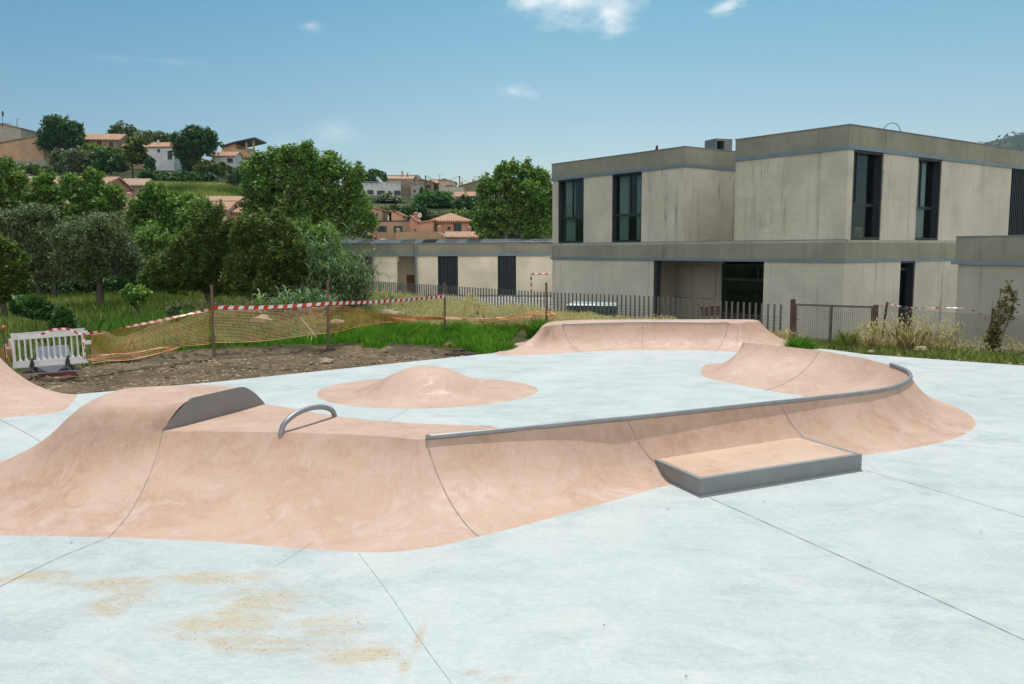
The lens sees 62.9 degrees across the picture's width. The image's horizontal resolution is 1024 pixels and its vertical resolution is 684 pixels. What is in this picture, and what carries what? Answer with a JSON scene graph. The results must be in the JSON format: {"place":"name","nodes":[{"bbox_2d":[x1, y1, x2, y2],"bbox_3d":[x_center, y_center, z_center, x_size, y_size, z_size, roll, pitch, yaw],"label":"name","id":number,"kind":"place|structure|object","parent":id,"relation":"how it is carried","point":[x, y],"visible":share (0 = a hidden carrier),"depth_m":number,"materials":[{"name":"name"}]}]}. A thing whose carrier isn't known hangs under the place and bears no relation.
{"place":"outdoors","nodes":[
{"label":"outdoors","id":0,"kind":"place"},
{"bbox_2d":[31,354,463,391],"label":"gravel","id":1,"kind":"structure","parent":0,"point":[181,367],"depth_m":17.95,"materials":[{"name":"stone"}]},
{"bbox_2d":[155,312,525,353],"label":"grass","id":2,"kind":"structure","parent":0,"point":[478,338],"depth_m":22.68,"materials":[{"name":"plant"}]},
{"bbox_2d":[0,348,1023,683],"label":"pavement","id":3,"kind":"structure","parent":0,"point":[902,566],"depth_m":6.34,"materials":[{"name":"concrete"}]},
{"bbox_2d":[0,358,77,418],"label":"quarter pipe","id":4,"kind":"object","parent":3,"relation":"on","point":[20,396],"visible":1,"depth_m":13.78,"materials":[{"name":"pink concrete"}]},
{"bbox_2d":[317,365,537,408],"bbox_3d":[-1.496,0.655,14.919,4.040,0.464,3.442,0,6,0],"label":"skate bump","id":5,"kind":"object","parent":3,"relation":"on","point":[423,387],"visible":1,"depth_m":14.30,"materials":[{"name":"pink concrete"}]},
{"bbox_2d":[0,343,975,551],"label":"skate ramp","id":6,"kind":"structure","parent":3,"relation":"on","point":[219,463],"depth_m":8.62,"materials":[{"name":"pink concrete"}]},
{"bbox_2d":[278,404,336,435],"bbox_3d":[-2.234,0.833,9.213,0.060,0.265,0.993,3,7,24],"label":"rainbow rail","id":7,"kind":"object","parent":6,"relation":"on","point":[293,415],"visible":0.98,"depth_m":9.08,"materials":[{"name":"metal"}]},
{"bbox_2d":[495,319,788,354],"bbox_3d":[3.701,-0.238,22.044,8.265,0.619,4.172,0,6,0],"label":"quarter pipe","id":8,"kind":"object","parent":3,"relation":"on","point":[570,336],"visible":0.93,"depth_m":21.42,"materials":[{"name":"pink concrete"}]},
{"bbox_2d":[654,437,861,495],"bbox_3d":[2.626,1.346,9.800,2.401,0.198,1.720,-3,7,-25],"label":"manual pad","id":9,"kind":"object","parent":3,"relation":"on","point":[738,468],"visible":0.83,"depth_m":9.18,"materials":[{"name":"concrete"}]},
{"bbox_2d":[0,169,1023,393],"bbox_3d":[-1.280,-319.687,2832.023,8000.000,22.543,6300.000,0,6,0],"label":"ground","id":10,"kind":"structure","parent":0,"point":[344,351],"depth_m":19.31,"materials":[{"name":"soil"}]},
{"bbox_2d":[0,155,32,210],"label":"poplar tree","id":11,"kind":"object","parent":10,"relation":"on","point":[12,177],"visible":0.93,"depth_m":52.74,"materials":[{"name":"green plant"}]},
{"bbox_2d":[0,233,36,318],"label":"carob tree","id":12,"kind":"object","parent":10,"relation":"on","point":[16,279],"visible":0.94,"depth_m":28.66,"materials":[{"name":"green plant"}]},
{"bbox_2d":[0,123,37,141],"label":"house","id":13,"kind":"structure","parent":10,"relation":"on","point":[9,132],"depth_m":172.34,"materials":[{"name":"paint"}]},
{"bbox_2d":[2,160,54,175],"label":"hill bush","id":14,"kind":"object","parent":10,"relation":"on","point":[30,168],"visible":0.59,"depth_m":142.85,"materials":[{"name":"green plant"}]},
{"bbox_2d":[6,292,58,331],"bbox_3d":[-13.733,-0.641,24.106,1.472,1.632,1.165,-5,8,-39],"label":"meadow shrub","id":15,"kind":"object","parent":10,"relation":"on","point":[32,307],"visible":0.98,"depth_m":23.79,"materials":[{"name":"green plant"}]},
{"bbox_2d":[0,136,67,164],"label":"house","id":16,"kind":"structure","parent":10,"relation":"on","point":[22,149],"depth_m":164.82,"materials":[{"name":"paint"}]},
{"bbox_2d":[0,200,75,296],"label":"olive tree","id":17,"kind":"object","parent":10,"relation":"on","point":[25,227],"visible":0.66,"depth_m":40.17,"materials":[{"name":"green plant"}]},
{"bbox_2d":[3,328,90,373],"bbox_3d":[-9.284,0.189,16.747,1.745,0.820,0.594,-4,0,0],"label":"plastic barrier","id":18,"kind":"object","parent":10,"relation":"on","point":[67,361],"visible":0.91,"depth_m":16.72,"materials":[{"name":"white plastic"}]},
{"bbox_2d":[21,170,72,224],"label":"poplar tree","id":19,"kind":"object","parent":10,"relation":"on","point":[45,190],"visible":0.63,"depth_m":52.93,"materials":[{"name":"green plant"}]},
{"bbox_2d":[36,345,76,376],"bbox_3d":[-9.389,0.422,17.234,0.780,0.690,0.150,-5,-5,-3],"label":"leaning board","id":20,"kind":"object","parent":10,"relation":"on","point":[51,370],"visible":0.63,"depth_m":17.21,"materials":[{"name":"plastic"}]},
{"bbox_2d":[32,114,86,171],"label":"carob tree","id":21,"kind":"object","parent":10,"relation":"on","point":[61,132],"visible":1,"depth_m":161.15,"materials":[{"name":"green plant"}]},
{"bbox_2d":[48,305,78,328],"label":"meadow shrub","id":22,"kind":"object","parent":10,"relation":"on","point":[63,316],"visible":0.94,"depth_m":20.95,"materials":[{"name":"green plant"}]},
{"bbox_2d":[45,145,108,175],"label":"hill bush","id":23,"kind":"object","parent":10,"relation":"on","point":[62,161],"visible":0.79,"depth_m":145.78,"materials":[{"name":"green plant"}]},
{"bbox_2d":[56,165,130,222],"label":"poplar tree","id":24,"kind":"object","parent":10,"relation":"on","point":[91,191],"visible":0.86,"depth_m":50.69,"materials":[{"name":"green plant"}]},
{"bbox_2d":[56,177,132,221],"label":"house","id":25,"kind":"structure","parent":10,"relation":"on","point":[123,183],"depth_m":100.31,"materials":[{"name":"ceramic"}]},
{"bbox_2d":[44,210,146,306],"bbox_3d":[-17.232,-3.238,34.816,3.807,4.496,3.486,-3,7,-23],"label":"olive tree","id":26,"kind":"object","parent":10,"relation":"on","point":[100,245],"visible":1,"depth_m":34.13,"materials":[{"name":"green plant"}]},
{"bbox_2d":[27,256,168,295],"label":"meadow bush","id":27,"kind":"object","parent":10,"relation":"on","point":[115,284],"visible":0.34,"depth_m":42.87,"materials":[{"name":"green plant"}]},
{"bbox_2d":[81,143,123,153],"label":"pergola vine","id":28,"kind":"object","parent":10,"relation":"on","point":[93,145],"visible":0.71,"depth_m":160.30,"materials":[{"name":"green plant"}]},
{"bbox_2d":[79,147,130,176],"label":"hill bush","id":29,"kind":"object","parent":10,"relation":"on","point":[106,162],"visible":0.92,"depth_m":146.04,"materials":[{"name":"green plant"}]},
{"bbox_2d":[82,127,129,154],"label":"house","id":30,"kind":"structure","parent":10,"relation":"on","point":[114,140],"depth_m":169.42,"materials":[{"name":"stone"}]},
{"bbox_2d":[105,120,142,140],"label":"oak tree","id":31,"kind":"object","parent":10,"relation":"on","point":[130,130],"visible":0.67,"depth_m":179.98,"materials":[{"name":"green plant"}]},
{"bbox_2d":[84,346,179,363],"bbox_3d":[-7.781,0.246,17.508,0.485,0.149,2.366,3,7,28],"label":"safety net","id":32,"kind":"object","parent":10,"relation":"on","point":[115,354],"visible":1,"depth_m":17.23,"materials":[{"name":"orange plastic"}]},
{"bbox_2d":[118,283,153,318],"bbox_3d":[-12.372,-1.080,27.538,1.051,1.754,0.786,0,6,0],"label":"citrus sapling","id":33,"kind":"object","parent":10,"relation":"on","point":[134,295],"visible":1,"depth_m":27.38,"materials":[{"name":"green plant"}]},
{"bbox_2d":[121,133,152,178],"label":"hill tree","id":34,"kind":"object","parent":10,"relation":"on","point":[135,150],"visible":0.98,"depth_m":146.51,"materials":[{"name":"green plant"}]},
{"bbox_2d":[123,178,153,197],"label":"house","id":35,"kind":"structure","parent":10,"relation":"on","point":[135,184],"depth_m":126.54,"materials":[{"name":"stone"}]},
{"bbox_2d":[126,219,179,293],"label":"thicket","id":36,"kind":"object","parent":10,"relation":"on","point":[150,241],"visible":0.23,"depth_m":45.97,"materials":[{"name":"green plant"}]},
{"bbox_2d":[141,130,171,141],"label":"oak tree","id":37,"kind":"object","parent":10,"relation":"on","point":[156,135],"visible":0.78,"depth_m":182.89,"materials":[{"name":"green plant"}]},
{"bbox_2d":[122,180,202,235],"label":"poplar tree","id":38,"kind":"object","parent":10,"relation":"on","point":[160,203],"visible":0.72,"depth_m":48.81,"materials":[{"name":"green plant"}]},
{"bbox_2d":[143,140,181,170],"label":"house","id":39,"kind":"structure","parent":10,"relation":"on","point":[159,152],"depth_m":166.65,"materials":[{"name":"paint"}]},
{"bbox_2d":[136,168,218,182],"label":"hill bush","id":40,"kind":"object","parent":10,"relation":"on","point":[163,176],"visible":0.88,"depth_m":141.06,"materials":[{"name":"green plant"}]},
{"bbox_2d":[134,199,243,303],"bbox_3d":[-12.643,-3.205,32.958,4.360,4.812,2.903,0,6,0],"label":"juniper shrub","id":41,"kind":"object","parent":10,"relation":"on","point":[190,259],"visible":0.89,"depth_m":32.37,"materials":[{"name":"green plant"}]},
{"bbox_2d":[173,196,217,234],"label":"poplar tree","id":42,"kind":"object","parent":10,"relation":"on","point":[183,218],"visible":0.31,"depth_m":46.91,"materials":[{"name":"green plant"}]},
{"bbox_2d":[168,124,223,172],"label":"carob tree","id":43,"kind":"object","parent":10,"relation":"on","point":[193,145],"visible":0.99,"depth_m":157.22,"materials":[{"name":"green plant"}]},
{"bbox_2d":[153,180,243,196],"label":"dry hill grass","id":44,"kind":"structure","parent":10,"relation":"on","point":[203,188],"depth_m":133.62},
{"bbox_2d":[192,159,233,181],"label":"hill bush","id":45,"kind":"object","parent":10,"relation":"on","point":[221,168],"visible":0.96,"depth_m":142.80,"materials":[{"name":"green plant"}]},
{"bbox_2d":[210,285,215,357],"bbox_3d":[-7.027,-0.405,19.672,0.076,1.859,0.065,0,6,0],"label":"fence stake","id":46,"kind":"object","parent":10,"relation":"on","point":[212,326],"visible":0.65,"depth_m":19.64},
{"bbox_2d":[88,308,211,334],"bbox_3d":[-7.841,-0.469,18.209,0.145,0.345,3.207,3,7,30],"label":"barrier tape","id":47,"kind":"object","parent":46,"relation":"attached to","point":[138,324],"visible":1,"depth_m":18.34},
{"bbox_2d":[91,311,211,354],"bbox_3d":[-7.835,-0.199,18.325,0.121,0.770,3.061,3,7,30],"label":"safety net","id":48,"kind":"object","parent":46,"relation":"attached to","point":[97,351],"visible":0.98,"depth_m":18.27,"materials":[{"name":"orange plastic"}]},
{"bbox_2d":[0,288,431,371],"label":"meadow grass","id":49,"kind":"structure","parent":10,"relation":"on","point":[91,314],"depth_m":25.42,"materials":[{"name":"plant"}]},
{"bbox_2d":[206,196,244,205],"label":"house","id":50,"kind":"structure","parent":10,"relation":"on","point":[236,199],"depth_m":98.03,"materials":[{"name":"ceramic"}]},
{"bbox_2d":[210,152,244,165],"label":"house","id":51,"kind":"structure","parent":10,"relation":"on","point":[231,158],"depth_m":162.17,"materials":[{"name":"paint"}]},
{"bbox_2d":[225,167,245,186],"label":"hill bush","id":52,"kind":"object","parent":10,"relation":"on","point":[234,178],"visible":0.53,"depth_m":136.88,"materials":[{"name":"green plant"}]},
{"bbox_2d":[220,137,266,160],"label":"house","id":53,"kind":"structure","parent":10,"relation":"on","point":[241,146],"depth_m":168.81,"materials":[{"name":"paint"}]},
{"bbox_2d":[32,353,455,391],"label":"clods","id":54,"kind":"object","parent":10,"relation":"on","point":[207,371],"visible":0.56,"depth_m":18.12,"materials":[{"name":"soil"}]},
{"bbox_2d":[218,207,309,304],"bbox_3d":[-9.059,-2.785,30.949,3.440,4.400,2.717,0,6,0],"label":"juniper shrub","id":55,"kind":"object","parent":10,"relation":"on","point":[270,250],"visible":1,"depth_m":30.33,"materials":[{"name":"green plant"}]},
{"bbox_2d":[88,300,455,353],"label":"grass","id":56,"kind":"structure","parent":10,"relation":"on","point":[157,318],"depth_m":24.56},
{"bbox_2d":[89,342,476,364],"bbox_3d":[-5.493,0.263,20.639,9.038,0.263,2.429,-1,6,-11],"label":"soil edge","id":57,"kind":"object","parent":10,"relation":"on","point":[459,352],"visible":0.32,"depth_m":20.58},
{"bbox_2d":[166,289,401,313],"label":"dry oats","id":58,"kind":"object","parent":10,"relation":"on","point":[252,305],"visible":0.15,"depth_m":31.17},
{"bbox_2d":[162,294,398,312],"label":"oat heads","id":59,"kind":"object","parent":58,"relation":"attached to","point":[249,302],"visible":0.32,"depth_m":31.20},
{"bbox_2d":[245,284,349,320],"bbox_3d":[-7.080,-1.297,28.249,3.616,1.392,3.641,0,6,0],"label":"reed clump","id":60,"kind":"object","parent":10,"relation":"on","point":[284,300],"visible":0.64,"depth_m":27.80,"materials":[{"name":"green plant"}]},
{"bbox_2d":[237,138,382,288],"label":"poplar tree","id":61,"kind":"object","parent":10,"relation":"on","point":[292,181],"visible":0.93,"depth_m":56.60,"materials":[{"name":"green plant"}]},
{"bbox_2d":[290,216,354,288],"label":"thicket","id":62,"kind":"object","parent":10,"relation":"on","point":[315,228],"visible":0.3,"depth_m":43.05,"materials":[{"name":"green plant"}]},
{"bbox_2d":[326,280,329,345],"bbox_3d":[-4.622,-0.606,21.060,0.091,1.902,0.065,0,6,0],"label":"fence stake","id":63,"kind":"object","parent":10,"relation":"on","point":[328,321],"visible":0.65,"depth_m":21.03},
{"bbox_2d":[214,307,326,342],"bbox_3d":[-5.808,-0.416,20.345,2.782,0.781,0.137,-4,7,-31],"label":"safety net","id":64,"kind":"object","parent":63,"relation":"attached to","point":[307,317],"visible":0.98,"depth_m":20.31,"materials":[{"name":"orange plastic"}]},
{"bbox_2d":[212,295,444,308],"bbox_3d":[-4.196,-1.054,22.085,0.865,0.164,7.519,5,8,41],"label":"barrier tape","id":65,"kind":"object","parent":63,"relation":"attached to","point":[324,303],"visible":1,"depth_m":20.91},
{"bbox_2d":[328,306,443,332],"bbox_3d":[-3.418,-0.778,23.146,0.236,0.687,4.895,4,7,31],"label":"safety net","id":66,"kind":"object","parent":63,"relation":"attached to","point":[401,319],"visible":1,"depth_m":22.83,"materials":[{"name":"orange plastic"}]},
{"bbox_2d":[291,222,375,302],"bbox_3d":[-7.030,-2.792,31.966,4.097,3.532,3.995,0,6,0],"label":"reed clump","id":67,"kind":"object","parent":10,"relation":"on","point":[305,284],"visible":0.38,"depth_m":31.52,"materials":[{"name":"green plant"}]},
{"bbox_2d":[302,244,400,310],"bbox_3d":[-5.949,-2.284,31.212,3.917,2.679,4.171,0,6,0],"label":"reed clump","id":68,"kind":"object","parent":10,"relation":"on","point":[343,284],"visible":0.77,"depth_m":30.48,"materials":[{"name":"green plant"}]},
{"bbox_2d":[362,168,387,182],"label":"bay tree","id":69,"kind":"object","parent":10,"relation":"on","point":[372,174],"visible":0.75,"depth_m":196.13,"materials":[{"name":"green plant"}]},
{"bbox_2d":[361,183,400,196],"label":"house","id":70,"kind":"structure","parent":10,"relation":"on","point":[376,189],"depth_m":187.99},
{"bbox_2d":[372,191,406,202],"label":"olive tree","id":71,"kind":"object","parent":10,"relation":"on","point":[386,197],"visible":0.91,"depth_m":152.03,"materials":[{"name":"green plant"}]},
{"bbox_2d":[377,215,409,243],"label":"house","id":72,"kind":"structure","parent":10,"relation":"on","point":[388,229],"depth_m":107.13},
{"bbox_2d":[381,203,428,219],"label":"hill bush","id":73,"kind":"object","parent":10,"relation":"on","point":[409,210],"visible":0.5,"depth_m":126.09,"materials":[{"name":"green plant"}]},
{"bbox_2d":[396,232,444,261],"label":"house","id":74,"kind":"structure","parent":10,"relation":"on","point":[418,235],"depth_m":99.22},
{"bbox_2d":[410,212,435,231],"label":"house","id":75,"kind":"structure","parent":10,"relation":"on","point":[417,224],"depth_m":105.04,"materials":[{"name":"paint"}]},
{"bbox_2d":[310,239,551,295],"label":"classroom wing","id":76,"kind":"structure","parent":10,"relation":"on","point":[499,264],"depth_m":60.41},
{"bbox_2d":[411,190,455,206],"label":"fig tree","id":77,"kind":"object","parent":10,"relation":"on","point":[437,198],"visible":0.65,"depth_m":146.92,"materials":[{"name":"green plant"}]},
{"bbox_2d":[431,213,471,233],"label":"house","id":78,"kind":"structure","parent":10,"relation":"on","point":[449,222],"depth_m":107.20,"materials":[{"name":"tile"}]},
{"bbox_2d":[444,231,479,243],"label":"house","id":79,"kind":"structure","parent":10,"relation":"on","point":[459,235],"depth_m":98.51,"materials":[{"name":"tile"}]},
{"bbox_2d":[359,288,566,330],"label":"dry oats","id":80,"kind":"object","parent":10,"relation":"on","point":[515,322],"visible":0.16,"depth_m":27.47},
{"bbox_2d":[451,192,479,208],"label":"hill bush","id":81,"kind":"object","parent":10,"relation":"on","point":[466,201],"visible":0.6,"depth_m":145.16,"materials":[{"name":"green plant"}]},
{"bbox_2d":[357,287,574,326],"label":"oat heads","id":82,"kind":"object","parent":10,"relation":"on","point":[482,306],"visible":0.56,"depth_m":28.71,"materials":[{"name":"plant"}]},
{"bbox_2d":[445,311,556,320],"bbox_3d":[-0.327,-0.776,24.805,3.415,0.313,0.366,1,6,13],"label":"safety net","id":83,"kind":"object","parent":10,"relation":"on","point":[503,318],"visible":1,"depth_m":24.85,"materials":[{"name":"orange plastic"}]},
{"bbox_2d":[470,156,551,238],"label":"poplar tree","id":84,"kind":"object","parent":10,"relation":"on","point":[523,191],"visible":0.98,"depth_m":64.63,"materials":[{"name":"green plant"}]},
{"bbox_2d":[521,317,552,338],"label":"grass tuft","id":85,"kind":"object","parent":10,"relation":"on","point":[532,330],"visible":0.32,"depth_m":23.89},
{"bbox_2d":[351,281,781,337],"bbox_3d":[-1.828,-1.429,35.714,0.449,2.003,31.710,-5,8,-34],"label":"picket fence","id":86,"kind":"object","parent":10,"relation":"on","point":[653,307],"visible":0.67,"depth_m":28.20,"materials":[{"name":"metal"}]},
{"bbox_2d":[567,301,615,316],"bbox_3d":[3.039,-0.762,31.597,1.880,1.476,1.100,1,6,12],"label":"green container","id":87,"kind":"object","parent":10,"relation":"on","point":[594,303],"visible":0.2,"depth_m":31.05,"materials":[{"name":"paint"}]},
{"bbox_2d":[539,310,808,339],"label":"oat heads","id":88,"kind":"object","parent":10,"relation":"on","point":[585,316],"visible":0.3,"depth_m":25.78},
{"bbox_2d":[550,124,1023,340],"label":"school building","id":89,"kind":"structure","parent":10,"relation":"on","point":[770,219],"depth_m":33.06,"materials":[{"name":"concrete"}]},
{"bbox_2d":[558,178,583,242],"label":"window","id":90,"kind":"structure","parent":89,"relation":"in","point":[571,217],"depth_m":40.91,"materials":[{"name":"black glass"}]},
{"bbox_2d":[612,172,641,241],"bbox_3d":[5.298,-5.989,37.390,0.464,3.040,1.882,-5,8,-36],"label":"window","id":91,"kind":"structure","parent":89,"relation":"in","point":[625,182],"depth_m":37.84,"materials":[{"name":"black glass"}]},
{"bbox_2d":[676,266,691,318],"bbox_3d":[7.610,-1.997,37.416,0.052,2.820,1.088,-5,8,-36],"label":"door","id":92,"kind":"structure","parent":89,"relation":"in","point":[683,273],"depth_m":37.28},
{"bbox_2d":[695,266,715,318],"bbox_3d":[8.384,-1.885,36.370,0.052,2.820,1.113,-5,8,-36],"label":"door","id":93,"kind":"structure","parent":89,"relation":"in","point":[705,278],"depth_m":36.32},
{"bbox_2d":[705,138,731,150],"bbox_3d":[9.411,-8.660,38.209,0.871,1.099,0.900,-3,7,-20],"label":"rooftop air unit","id":94,"kind":"object","parent":89,"relation":"on","point":[721,144],"visible":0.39,"depth_m":37.86,"materials":[{"name":"metal"}]},
{"bbox_2d":[721,264,763,318],"bbox_3d":[10.033,-1.720,34.132,0.100,2.870,3.738,-5,8,-36],"label":"glazed door","id":95,"kind":"structure","parent":89,"relation":"in","point":[723,265],"depth_m":34.96,"materials":[{"name":"black glass"}]},
{"bbox_2d":[851,150,882,239],"bbox_3d":[12.355,-5.151,29.524,1.871,3.040,0.330,-5,8,-36],"label":"window","id":96,"kind":"structure","parent":89,"relation":"in","point":[875,205],"depth_m":29.94,"materials":[{"name":"black glass"}]},
{"bbox_2d":[898,261,914,332],"bbox_3d":[14.729,-1.503,31.670,1.059,3.100,0.330,-5,8,-36],"label":"window","id":97,"kind":"structure","parent":89,"relation":"in","point":[909,268],"depth_m":31.87,"materials":[{"name":"black glass"}]},
{"bbox_2d":[915,158,941,239],"bbox_3d":[15.667,-5.445,32.075,1.742,3.040,0.544,-5,8,-36],"label":"window","id":98,"kind":"structure","parent":89,"relation":"in","point":[936,164],"depth_m":32.43,"materials":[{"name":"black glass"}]},
{"bbox_2d":[780,334,821,348],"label":"grass tuft","id":99,"kind":"object","parent":10,"relation":"on","point":[799,342],"visible":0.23,"depth_m":20.97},
{"bbox_2d":[789,299,878,344],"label":"gate","id":100,"kind":"structure","parent":10,"relation":"on","point":[794,314],"depth_m":21.93,"materials":[{"name":"metal"}]},
{"bbox_2d":[824,327,861,349],"bbox_3d":[8.312,-0.103,21.064,1.013,0.609,0.892,4,7,33],"label":"grass tuft","id":101,"kind":"object","parent":10,"relation":"on","point":[845,338],"visible":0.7,"depth_m":20.93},
{"bbox_2d":[850,314,966,351],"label":"dry oats","id":102,"kind":"object","parent":10,"relation":"on","point":[897,344],"visible":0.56,"depth_m":20.44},
{"bbox_2d":[850,310,964,347],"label":"oat heads","id":103,"kind":"object","parent":102,"relation":"attached to","point":[881,330],"visible":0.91,"depth_m":20.45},
{"bbox_2d":[889,321,932,350],"bbox_3d":[9.697,-0.131,20.265,0.976,0.816,0.980,0,6,0],"label":"grass tuft","id":104,"kind":"object","parent":10,"relation":"on","point":[906,335],"visible":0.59,"depth_m":20.25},
{"bbox_2d":[803,337,1023,363],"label":"grass","id":105,"kind":"structure","parent":10,"relation":"on","point":[954,355],"depth_m":19.50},
{"bbox_2d":[879,302,1023,352],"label":"chain link fence","id":106,"kind":"object","parent":10,"relation":"on","point":[886,307],"visible":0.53,"depth_m":20.62,"materials":[{"name":"metal"}]},
{"bbox_2d":[936,332,1023,355],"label":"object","id":107,"kind":"object","parent":10,"relation":"on","point":[1008,345],"visible":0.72,"depth_m":19.89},
{"bbox_2d":[951,235,1023,347],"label":"annex building","id":108,"kind":"structure","parent":10,"relation":"on","point":[987,265],"depth_m":24.05,"materials":[{"name":"grey concrete"}]},
{"bbox_2d":[982,277,1019,352],"bbox_3d":[11.486,-0.555,19.652,0.851,1.920,0.495,0,6,0],"label":"staked sapling","id":109,"kind":"object","parent":10,"relation":"on","point":[994,332],"visible":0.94,"depth_m":19.63,"materials":[{"name":"green plant"}]},
{"bbox_2d":[0,0,1023,194],"label":"sky","id":110,"kind":"structure","parent":0,"point":[452,89],"materials":[{"name":"blue"}]},
{"bbox_2d":[983,134,1023,149],"bbox_3d":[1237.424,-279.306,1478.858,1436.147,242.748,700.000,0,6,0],"label":"mountain","id":111,"kind":"structure","parent":0,"point":[1013,143],"depth_m":1420.41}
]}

